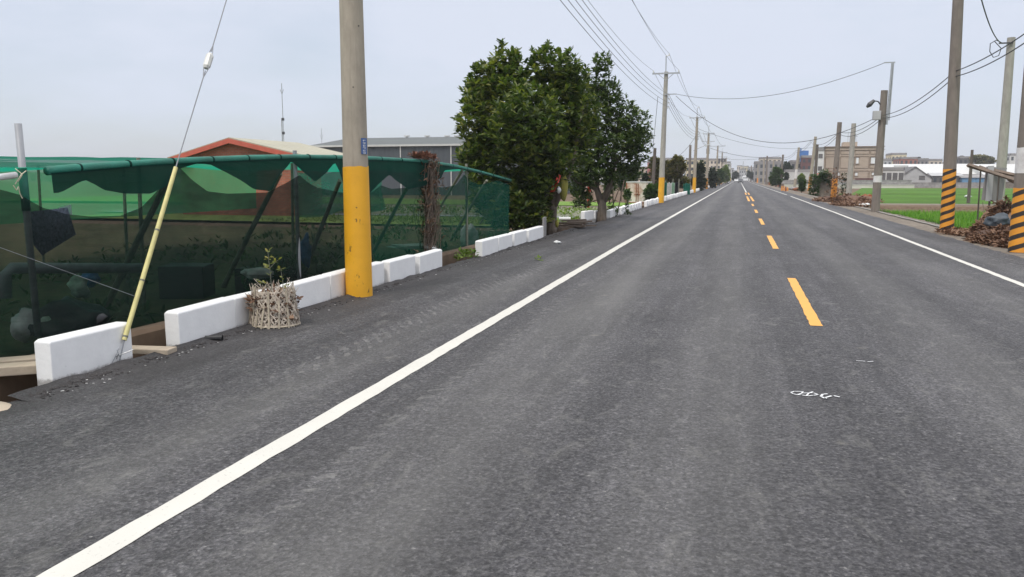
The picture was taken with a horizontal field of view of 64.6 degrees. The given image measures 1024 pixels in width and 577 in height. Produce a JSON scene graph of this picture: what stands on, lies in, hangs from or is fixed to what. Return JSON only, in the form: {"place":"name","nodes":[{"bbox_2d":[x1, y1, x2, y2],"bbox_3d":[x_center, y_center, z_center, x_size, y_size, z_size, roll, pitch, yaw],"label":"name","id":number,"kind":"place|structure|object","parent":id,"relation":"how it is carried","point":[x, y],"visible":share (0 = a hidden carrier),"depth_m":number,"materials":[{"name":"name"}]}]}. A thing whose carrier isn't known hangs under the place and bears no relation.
{"place":"outdoors","nodes":[
{"label":"outdoors","id":0,"kind":"place"},
{"bbox_2d":[0,181,1023,576],"bbox_3d":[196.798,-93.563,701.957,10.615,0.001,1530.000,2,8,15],"label":"road","id":1,"kind":"structure","parent":0,"point":[634,407],"depth_m":5.23,"materials":[{"name":"asphalt"}]},
{"bbox_2d":[8,222,595,401],"bbox_3d":[-0.220,-0.799,17.485,0.294,0.050,24.480,2,8,15],"label":"asphalt fillet","id":2,"kind":"object","parent":1,"relation":"on","point":[125,365],"visible":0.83,"depth_m":7.71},
{"bbox_2d":[132,345,176,354],"bbox_3d":[-3.507,0.558,7.420,0.857,0.050,0.160,1,8,8],"label":"plank","id":3,"kind":"object","parent":2,"relation":"on","point":[146,350],"visible":0.49,"depth_m":7.33,"materials":[{"name":"brown wood"}]},
{"bbox_2d":[244,277,303,328],"bbox_3d":[-2.593,0.151,8.814,0.594,0.524,0.614,2,8,15],"label":"woven basket","id":4,"kind":"object","parent":2,"relation":"on","point":[272,308],"visible":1,"depth_m":8.64,"materials":[{"name":"wicker"}]},
{"bbox_2d":[256,247,289,290],"bbox_3d":[-2.588,-0.075,8.787,0.404,0.749,0.125,1,8,6],"label":"sapling","id":5,"kind":"object","parent":4,"relation":"in","point":[266,266],"visible":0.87,"depth_m":8.77,"materials":[{"name":"green plant"}]},
{"bbox_2d":[454,247,479,260],"bbox_3d":[-0.918,-0.704,16.017,0.415,0.278,0.574,2,8,15],"label":"weed","id":6,"kind":"object","parent":2,"relation":"on","point":[462,254],"visible":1,"depth_m":15.96,"materials":[{"name":"green plant"}]},
{"bbox_2d":[28,223,593,398],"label":"asphalt crumbs","id":7,"kind":"object","parent":1,"relation":"on","point":[107,372],"visible":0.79,"depth_m":7.11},
{"bbox_2d":[36,183,730,576],"bbox_3d":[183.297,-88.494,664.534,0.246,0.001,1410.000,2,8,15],"label":"white edge line","id":8,"kind":"object","parent":1,"relation":"on","point":[102,549],"visible":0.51,"depth_m":4.56,"materials":[{"name":"paint"}]},
{"bbox_2d":[787,278,822,325],"bbox_3d":[3.884,0.117,10.867,0.136,0.001,4.400,2,8,15],"label":"yellow lane dash","id":9,"kind":"object","parent":1,"relation":"on","point":[811,315],"visible":1,"depth_m":10.32,"materials":[{"name":"paint"}]},
{"bbox_2d":[791,196,1023,286],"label":"white edge line","id":10,"kind":"object","parent":1,"relation":"on","point":[988,271],"visible":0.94,"depth_m":16.99,"materials":[{"name":"paint"}]},
{"bbox_2d":[0,0,1023,174],"label":"sky","id":11,"kind":"structure","parent":0,"point":[81,78],"materials":[{"name":"white"}]},
{"bbox_2d":[509,183,1012,230],"bbox_3d":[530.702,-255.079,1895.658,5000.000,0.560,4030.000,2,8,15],"label":"ground","id":12,"kind":"structure","parent":0,"point":[568,198],"depth_m":93.94,"materials":[{"name":"plant"}]},
{"bbox_2d":[34,322,132,385],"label":"kerb block","id":13,"kind":"structure","parent":12,"relation":"on","point":[81,351],"depth_m":6.58,"materials":[{"name":"white paint"}]},
{"bbox_2d":[164,297,235,345],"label":"kerb block","id":14,"kind":"structure","parent":12,"relation":"on","point":[188,323],"depth_m":7.94,"materials":[{"name":"white paint"}]},
{"bbox_2d":[227,289,275,326],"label":"kerb block","id":15,"kind":"structure","parent":12,"relation":"on","point":[242,315],"depth_m":8.71,"materials":[{"name":"white paint"}]},
{"bbox_2d":[167,137,342,192],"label":"brick house","id":16,"kind":"structure","parent":12,"relation":"on","point":[229,146],"depth_m":38.43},
{"bbox_2d":[0,224,565,402],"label":"ditch wall","id":17,"kind":"structure","parent":12,"relation":"on","point":[154,334],"depth_m":7.98,"materials":[{"name":"concrete"}]},
{"bbox_2d":[0,355,35,362],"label":"plank","id":18,"kind":"object","parent":17,"relation":"on","point":[25,358],"visible":0.25,"depth_m":6.63,"materials":[{"name":"brown wood"}]},
{"bbox_2d":[0,361,36,376],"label":"plank","id":19,"kind":"object","parent":17,"relation":"on","point":[17,368],"visible":0.56,"depth_m":6.41,"materials":[{"name":"brown wood"}]},
{"bbox_2d":[279,275,330,308],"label":"kerb block","id":20,"kind":"structure","parent":12,"relation":"on","point":[312,290],"depth_m":10.07,"materials":[{"name":"white paint"}]},
{"bbox_2d":[321,268,345,298],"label":"kerb block","id":21,"kind":"structure","parent":12,"relation":"on","point":[337,284],"depth_m":10.79,"materials":[{"name":"white paint"}]},
{"bbox_2d":[339,0,372,296],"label":"utility pole","id":22,"kind":"object","parent":12,"relation":"on","point":[357,243],"visible":0.9,"depth_m":10.68,"materials":[{"name":"concrete"}]},
{"bbox_2d":[111,0,226,363],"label":"guy wire","id":23,"kind":"object","parent":22,"relation":"attached to","point":[208,60],"visible":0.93,"depth_m":7.31,"materials":[{"name":"metal"}]},
{"bbox_2d":[372,261,383,286],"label":"kerb block","id":24,"kind":"structure","parent":12,"relation":"on","point":[377,273],"depth_m":12.02,"materials":[{"name":"white paint"}]},
{"bbox_2d":[381,255,414,282],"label":"kerb block","id":25,"kind":"structure","parent":12,"relation":"on","point":[400,267],"depth_m":12.62,"materials":[{"name":"white paint"}]},
{"bbox_2d":[414,249,441,274],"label":"kerb block","id":26,"kind":"structure","parent":12,"relation":"on","point":[429,260],"depth_m":13.71,"materials":[{"name":"white paint"}]},
{"bbox_2d":[311,135,578,192],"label":"warehouse","id":27,"kind":"structure","parent":12,"relation":"on","point":[443,148],"depth_m":91.96,"materials":[{"name":"metal"}]},
{"bbox_2d":[475,237,497,256],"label":"kerb block","id":28,"kind":"structure","parent":12,"relation":"on","point":[486,246],"depth_m":16.64,"materials":[{"name":"white paint"}]},
{"bbox_2d":[493,233,511,250],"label":"kerb block","id":29,"kind":"structure","parent":12,"relation":"on","point":[504,241],"depth_m":18.07,"materials":[{"name":"white paint"}]},
{"bbox_2d":[509,230,526,245],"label":"kerb block","id":30,"kind":"structure","parent":12,"relation":"on","point":[519,237],"depth_m":19.22,"materials":[{"name":"white paint"}]},
{"bbox_2d":[450,38,606,235],"bbox_3d":[0.354,-4.505,24.229,4.518,5.918,4.655,2,8,15],"label":"jackfruit tree","id":31,"kind":"object","parent":12,"relation":"on","point":[531,139],"visible":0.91,"depth_m":23.73,"materials":[{"name":"green plant"}]},
{"bbox_2d":[524,226,542,241],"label":"kerb block","id":32,"kind":"structure","parent":12,"relation":"on","point":[535,233],"depth_m":20.64,"materials":[{"name":"white paint"}]},
{"bbox_2d":[543,208,596,215],"bbox_3d":[-8.214,-4.443,45.578,27.700,0.001,10.200,2,8,15],"label":"mulched bed","id":33,"kind":"object","parent":12,"relation":"on","point":[574,214],"depth_m":41.55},
{"bbox_2d":[557,206,614,221],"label":"seedlings","id":34,"kind":"object","parent":33,"relation":"on","point":[565,212],"visible":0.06,"depth_m":41.16,"materials":[{"name":"green plant"}]},
{"bbox_2d":[581,210,593,222],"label":"kerb block","id":35,"kind":"structure","parent":12,"relation":"on","point":[588,215],"depth_m":30.00,"materials":[{"name":"white paint"}]},
{"bbox_2d":[558,201,633,205],"bbox_3d":[-15.084,-7.744,69.780,53.400,0.001,24.800,2,8,15],"label":"grass bed","id":36,"kind":"object","parent":12,"relation":"on","point":[592,203],"depth_m":55.95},
{"bbox_2d":[567,50,655,221],"bbox_3d":[3.464,-5.678,30.565,3.811,6.501,2.417,3,8,23],"label":"roadside tree","id":37,"kind":"object","parent":12,"relation":"on","point":[626,135],"visible":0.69,"depth_m":30.30,"materials":[{"name":"green plant"}]},
{"bbox_2d":[601,170,631,215],"bbox_3d":[4.360,-3.987,34.176,1.546,2.079,0.561,2,8,15],"label":"creeper","id":38,"kind":"object","parent":12,"relation":"on","point":[613,205],"visible":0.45,"depth_m":34.18,"materials":[{"name":"green plant"}]},
{"bbox_2d":[626,181,651,202],"bbox_3d":[9.155,-6.916,58.367,1.598,1.566,2.350,2,8,15],"label":"cargo box","id":39,"kind":"object","parent":12,"relation":"on","point":[637,188],"visible":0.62,"depth_m":57.31,"materials":[{"name":"white metal"}]},
{"bbox_2d":[627,184,636,201],"bbox_3d":[8.533,-6.757,57.391,0.769,1.333,0.083,2,8,15],"label":"door","id":40,"kind":"structure","parent":39,"relation":"in","point":[633,187],"depth_m":57.37,"materials":[{"name":"white metal"}]},
{"bbox_2d":[636,184,647,201],"bbox_3d":[9.178,-6.733,57.213,0.769,1.333,0.083,2,8,15],"label":"door","id":41,"kind":"structure","parent":39,"relation":"in","point":[641,187],"depth_m":57.23,"materials":[{"name":"white metal"}]},
{"bbox_2d":[643,182,658,200],"bbox_3d":[9.754,-6.534,56.133,1.627,1.634,1.521,2,8,15],"label":"shrub","id":42,"kind":"object","parent":12,"relation":"on","point":[650,190],"visible":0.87,"depth_m":55.78,"materials":[{"name":"green plant"}]},
{"bbox_2d":[651,148,656,183],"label":"timber pole","id":43,"kind":"object","parent":12,"relation":"on","point":[653,166],"visible":0.59,"depth_m":66.50,"materials":[{"name":"grey wood"}]},
{"bbox_2d":[647,156,669,182],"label":"tree","id":44,"kind":"object","parent":12,"relation":"on","point":[657,169],"visible":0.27,"depth_m":81.67,"materials":[{"name":"green plant"}]},
{"bbox_2d":[652,53,679,202],"bbox_3d":[9.989,-10.353,52.969,1.750,9.755,0.428,2,8,15],"label":"utility pole","id":45,"kind":"object","parent":12,"relation":"on","point":[662,157],"visible":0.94,"depth_m":52.92,"materials":[{"name":"concrete"}]},
{"bbox_2d":[665,154,691,188],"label":"tree","id":46,"kind":"object","parent":12,"relation":"on","point":[677,164],"visible":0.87,"depth_m":83.18,"materials":[{"name":"green plant"}]},
{"bbox_2d":[688,145,691,189],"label":"timber pole","id":47,"kind":"object","parent":12,"relation":"on","point":[689,169],"visible":0.69,"depth_m":87.00,"materials":[{"name":"wood"}]},
{"bbox_2d":[686,158,709,177],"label":"building","id":48,"kind":"structure","parent":12,"relation":"on","point":[692,161],"depth_m":270.79,"materials":[{"name":"grey concrete"}]},
{"bbox_2d":[691,159,707,190],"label":"tree","id":49,"kind":"object","parent":12,"relation":"on","point":[701,181],"visible":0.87,"depth_m":105.98,"materials":[{"name":"green plant"}]},
{"bbox_2d":[689,107,709,192],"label":"utility pole","id":50,"kind":"object","parent":12,"relation":"on","point":[695,163],"visible":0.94,"depth_m":92.48,"materials":[{"name":"concrete"}]},
{"bbox_2d":[703,126,713,188],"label":"utility pole","id":51,"kind":"object","parent":12,"relation":"on","point":[707,159],"visible":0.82,"depth_m":127.21,"materials":[{"name":"concrete"}]},
{"bbox_2d":[708,167,718,187],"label":"tree","id":52,"kind":"object","parent":12,"relation":"on","point":[713,177],"visible":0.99,"depth_m":134.32,"materials":[{"name":"green plant"}]},
{"bbox_2d":[709,158,724,182],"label":"building","id":53,"kind":"structure","parent":12,"relation":"on","point":[712,163],"depth_m":316.78,"materials":[{"name":"white concrete"}]},
{"bbox_2d":[721,164,731,184],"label":"tree","id":54,"kind":"object","parent":12,"relation":"on","point":[727,177],"visible":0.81,"depth_m":219.69,"materials":[{"name":"green plant"}]},
{"bbox_2d":[753,161,780,183],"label":"building","id":55,"kind":"structure","parent":12,"relation":"on","point":[770,165],"depth_m":312.40,"materials":[{"name":"grey concrete"}]},
{"bbox_2d":[768,166,783,186],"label":"tree","id":56,"kind":"object","parent":12,"relation":"on","point":[775,178],"visible":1,"depth_m":154.88,"materials":[{"name":"green plant"}]},
{"bbox_2d":[793,147,799,186],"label":"utility pole","id":57,"kind":"object","parent":12,"relation":"on","point":[796,172],"visible":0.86,"depth_m":126.30,"materials":[{"name":"concrete"}]},
{"bbox_2d":[798,178,807,192],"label":"shrub","id":58,"kind":"object","parent":12,"relation":"on","point":[802,182],"visible":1,"depth_m":93.48,"materials":[{"name":"green plant"}]},
{"bbox_2d":[799,155,811,168],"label":"building","id":59,"kind":"structure","parent":12,"relation":"on","point":[805,162],"depth_m":244.40,"materials":[{"name":"concrete"}]},
{"bbox_2d":[807,137,816,192],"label":"utility pole","id":60,"kind":"object","parent":12,"relation":"on","point":[812,158],"visible":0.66,"depth_m":104.07,"materials":[{"name":"concrete"}]},
{"bbox_2d":[814,144,818,188],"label":"utility pole","id":61,"kind":"object","parent":12,"relation":"on","point":[816,162],"visible":0.56,"depth_m":109.57,"materials":[{"name":"concrete"}]},
{"bbox_2d":[813,147,824,173],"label":"building","id":62,"kind":"structure","parent":12,"relation":"on","point":[821,150],"depth_m":181.01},
{"bbox_2d":[808,169,832,196],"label":"ivy mound","id":63,"kind":"object","parent":12,"relation":"on","point":[821,181],"visible":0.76,"depth_m":81.94,"materials":[{"name":"green plant"}]},
{"bbox_2d":[830,122,841,201],"bbox_3d":[22.492,-8.699,56.267,0.511,5.594,0.406,2,8,15],"label":"utility pole","id":64,"kind":"object","parent":12,"relation":"on","point":[837,148],"visible":0.69,"depth_m":56.08,"materials":[{"name":"concrete"}]},
{"bbox_2d":[782,180,911,184],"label":"boundary wall","id":65,"kind":"structure","parent":12,"relation":"on","point":[870,182],"depth_m":166.08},
{"bbox_2d":[812,193,883,202],"bbox_3d":[23.764,-6.342,57.442,4.892,0.924,7.375,2,8,15],"label":"dead leaf heap","id":66,"kind":"object","parent":12,"relation":"on","point":[847,196],"visible":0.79,"depth_m":55.69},
{"bbox_2d":[825,167,845,198],"bbox_3d":[22.267,-7.214,55.756,1.505,2.291,2.024,2,8,15],"label":"dry bush","id":67,"kind":"object","parent":66,"relation":"on","point":[833,179],"visible":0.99,"depth_m":55.68,"materials":[{"name":"brown plant"}]},
{"bbox_2d":[828,199,870,206],"bbox_3d":[20.581,-5.131,48.859,2.906,0.502,6.249,2,8,15],"label":"dead leaf heap","id":68,"kind":"object","parent":12,"relation":"on","point":[850,203],"visible":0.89,"depth_m":47.66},
{"bbox_2d":[846,123,855,193],"bbox_3d":[26.525,-9.734,63.515,0.448,6.295,0.448,-4,9,-29],"label":"utility pole","id":69,"kind":"object","parent":12,"relation":"on","point":[850,166],"visible":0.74,"depth_m":63.34,"materials":[{"name":"concrete"}]},
{"bbox_2d":[866,62,894,211],"bbox_3d":[17.398,-7.103,38.632,1.124,7.165,0.468,0,8,-3],"label":"utility pole","id":70,"kind":"object","parent":12,"relation":"on","point":[880,116],"visible":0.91,"depth_m":38.51,"materials":[{"name":"concrete"}]},
{"bbox_2d":[676,96,870,142],"bbox_3d":[14.119,-9.810,45.496,0.027,3.399,15.963,-4,9,-26],"label":"wire","id":71,"kind":"object","parent":70,"relation":"attached to","point":[773,142],"visible":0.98,"depth_m":45.13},
{"bbox_2d":[677,63,883,98],"bbox_3d":[14.072,-11.172,45.271,0.024,0.880,15.982,-4,9,-26],"label":"wire","id":72,"kind":"object","parent":70,"relation":"attached to","point":[786,92],"visible":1,"depth_m":43.69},
{"bbox_2d":[749,181,1023,257],"bbox_3d":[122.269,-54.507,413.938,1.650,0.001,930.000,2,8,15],"label":"verge","id":73,"kind":"structure","parent":12,"relation":"on","point":[918,225],"depth_m":30.38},
{"bbox_2d":[780,188,939,226],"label":"concrete lip","id":74,"kind":"object","parent":73,"relation":"on","point":[888,214],"visible":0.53,"depth_m":34.16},
{"bbox_2d":[839,194,1012,203],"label":"rice paddy","id":75,"kind":"structure","parent":12,"relation":"on","point":[918,198],"depth_m":77.46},
{"bbox_2d":[883,164,975,174],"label":"shed","id":76,"kind":"structure","parent":12,"relation":"on","point":[962,169],"depth_m":243.11,"materials":[{"name":"white metal"}]},
{"bbox_2d":[866,205,992,212],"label":"paddy levee","id":77,"kind":"structure","parent":12,"relation":"on","point":[965,208],"depth_m":49.69,"materials":[{"name":"soil"}]},
{"bbox_2d":[853,188,1012,193],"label":"rice paddy","id":78,"kind":"structure","parent":12,"relation":"on","point":[916,190],"depth_m":129.77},
{"bbox_2d":[911,213,975,226],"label":"rice paddy","id":79,"kind":"structure","parent":12,"relation":"on","point":[936,217],"depth_m":39.99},
{"bbox_2d":[880,208,984,227],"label":"rice plants","id":80,"kind":"object","parent":79,"relation":"on","point":[971,217],"visible":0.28,"depth_m":39.60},
{"bbox_2d":[927,173,963,181],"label":"shed","id":81,"kind":"structure","parent":12,"relation":"on","point":[936,177],"depth_m":208.54,"materials":[{"name":"grey metal"}]},
{"bbox_2d":[911,182,983,187],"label":"boundary wall","id":82,"kind":"structure","parent":12,"relation":"on","point":[939,184],"depth_m":179.71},
{"bbox_2d":[939,0,963,230],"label":"utility pole","id":83,"kind":"object","parent":12,"relation":"on","point":[947,210],"visible":0.84,"depth_m":23.65,"materials":[{"name":"concrete"}]},
{"bbox_2d":[935,227,967,236],"bbox_3d":[12.961,-1.674,23.591,1.224,0.285,2.787,2,8,15],"label":"dead leaf heap","id":84,"kind":"object","parent":12,"relation":"on","point":[955,231],"visible":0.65,"depth_m":23.32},
{"bbox_2d":[966,150,973,202],"bbox_3d":[35.222,-8.463,62.300,0.242,4.334,0.242,6,10,38],"label":"timber pole","id":85,"kind":"object","parent":12,"relation":"on","point":[969,180],"visible":0.77,"depth_m":62.24,"materials":[{"name":"grey wood"}]},
{"bbox_2d":[959,175,984,181],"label":"shed","id":86,"kind":"structure","parent":12,"relation":"on","point":[964,178],"depth_m":204.98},
{"bbox_2d":[968,154,996,163],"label":"tree","id":87,"kind":"object","parent":12,"relation":"on","point":[981,159],"visible":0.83,"depth_m":289.81,"materials":[{"name":"green plant"}]},
{"bbox_2d":[962,223,1009,247],"bbox_3d":[12.248,-1.222,20.083,1.727,0.812,4.224,2,8,15],"label":"dead leaf heap","id":88,"kind":"object","parent":12,"relation":"on","point":[996,236],"visible":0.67,"depth_m":19.73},
{"bbox_2d":[983,213,1009,227],"bbox_3d":[12.492,-1.735,20.783,0.695,0.431,0.464,6,10,38],"label":"dark sheet","id":89,"kind":"object","parent":88,"relation":"on","point":[998,219],"visible":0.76,"depth_m":20.66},
{"bbox_2d":[963,195,1011,236],"bbox_3d":[13.252,-1.596,21.814,1.893,1.846,2.920,2,8,15],"label":"dead leaf heap","id":90,"kind":"object","parent":12,"relation":"on","point":[1001,206],"visible":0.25,"depth_m":21.72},
{"bbox_2d":[966,163,1014,219],"bbox_3d":[13.575,-2.320,22.850,1.111,2.459,3.520,2,8,15],"label":"board rack","id":91,"kind":"object","parent":12,"relation":"on","point":[994,182],"visible":0.74,"depth_m":23.14,"materials":[{"name":"grey wood"}]},
{"bbox_2d":[972,164,1014,181],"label":"shed","id":92,"kind":"structure","parent":12,"relation":"on","point":[1010,167],"depth_m":233.65,"materials":[{"name":"white metal"}]},
{"bbox_2d":[989,37,1015,204],"bbox_3d":[19.285,-6.060,32.220,1.290,7.654,0.400,-4,9,-26],"label":"utility pole","id":93,"kind":"object","parent":12,"relation":"on","point":[1002,152],"visible":0.76,"depth_m":32.15,"materials":[{"name":"concrete"}]},
{"bbox_2d":[1008,71,1023,252],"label":"utility pole","id":94,"kind":"object","parent":12,"relation":"on","point":[1016,239],"visible":0.86,"depth_m":17.39,"materials":[{"name":"concrete"}]},
{"bbox_2d":[783,172,809,179],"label":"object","id":95,"kind":"structure","parent":0,"point":[791,175],"depth_m":192.90,"materials":[{"name":"white concrete"}]},
{"bbox_2d":[784,185,913,188],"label":"boundary wall","id":96,"kind":"structure","parent":0,"point":[882,186],"depth_m":164.75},
{"bbox_2d":[823,133,884,179],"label":"building","id":97,"kind":"structure","parent":0,"point":[864,162],"depth_m":180.17,"materials":[{"name":"concrete"}]},
{"bbox_2d":[882,167,904,179],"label":"building","id":98,"kind":"structure","parent":0,"point":[893,173],"depth_m":191.04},
{"bbox_2d":[885,153,906,163],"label":"building","id":99,"kind":"structure","parent":0,"point":[892,155],"depth_m":326.50,"materials":[{"name":"beige concrete"}]},
{"bbox_2d":[893,157,917,163],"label":"building","id":100,"kind":"structure","parent":0,"point":[905,160],"depth_m":312.13,"materials":[{"name":"concrete"}]},
{"bbox_2d":[904,166,932,181],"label":"house","id":101,"kind":"structure","parent":0,"point":[915,174],"depth_m":193.42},
{"bbox_2d":[880,203,992,204],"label":"field track","id":102,"kind":"structure","parent":0,"point":[924,204],"depth_m":58.21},
{"bbox_2d":[957,156,969,163],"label":"building","id":103,"kind":"structure","parent":0,"point":[963,159],"depth_m":302.42,"materials":[{"name":"grey concrete"}]},
{"bbox_2d":[1007,153,1015,163],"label":"building","id":104,"kind":"structure","parent":0,"point":[1011,158],"depth_m":298.13,"materials":[{"name":"white concrete"}]},
{"label":"garden floor","id":105,"kind":"structure","parent":0,"visible":0},
{"bbox_2d":[13,123,29,199],"bbox_3d":[-4.169,-0.477,6.959,0.093,1.862,0.342,-3,8,-22],"label":"fence post","id":106,"kind":"object","parent":105,"relation":"on","point":[22,180],"visible":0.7,"depth_m":6.96,"materials":[{"name":"grey plastic"}]},
{"bbox_2d":[0,172,17,179],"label":"white pipe","id":107,"kind":"object","parent":106,"relation":"attached to","point":[9,175],"visible":1,"depth_m":6.69,"materials":[{"name":"plastic"}]},
{"bbox_2d":[0,156,464,171],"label":"roof net","id":108,"kind":"object","parent":106,"relation":"attached to","point":[8,163],"visible":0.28,"depth_m":10.39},
{"bbox_2d":[37,170,41,206],"bbox_3d":[-9.316,-1.461,16.025,0.100,1.951,0.048,2,8,15],"label":"post","id":109,"kind":"object","parent":105,"relation":"on","point":[39,187],"depth_m":15.94,"materials":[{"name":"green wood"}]},
{"bbox_2d":[0,167,255,215],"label":"back net","id":110,"kind":"object","parent":105,"relation":"on","point":[85,198],"visible":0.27,"depth_m":17.68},
{"bbox_2d":[293,150,300,276],"bbox_3d":[-2.993,-0.878,11.301,0.056,2.065,0.053,2,8,15],"label":"fence post","id":111,"kind":"object","parent":105,"relation":"on","point":[295,172],"visible":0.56,"depth_m":11.31,"materials":[{"name":"grey plastic"}]},
{"bbox_2d":[0,154,511,356],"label":"net fence","id":112,"kind":"object","parent":111,"relation":"attached to","point":[210,245],"visible":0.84,"depth_m":9.05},
{"bbox_2d":[407,150,449,253],"bbox_3d":[-1.631,-1.624,15.853,0.527,2.125,1.486,2,8,15],"label":"dry vine","id":113,"kind":"object","parent":112,"relation":"attached to","point":[432,212],"visible":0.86,"depth_m":15.75,"materials":[{"name":"brown plant"}]},
{"bbox_2d":[298,172,381,192],"bbox_3d":[-5.408,-3.128,26.231,0.208,1.479,5.988,2,8,15],"label":"back net","id":114,"kind":"object","parent":105,"relation":"on","point":[327,181],"visible":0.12,"depth_m":24.97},
{"bbox_2d":[465,164,467,245],"bbox_3d":[-1.026,-1.806,18.332,0.060,2.014,0.057,2,8,15],"label":"fence post","id":115,"kind":"object","parent":105,"relation":"on","point":[466,172],"visible":0.56,"depth_m":18.34,"materials":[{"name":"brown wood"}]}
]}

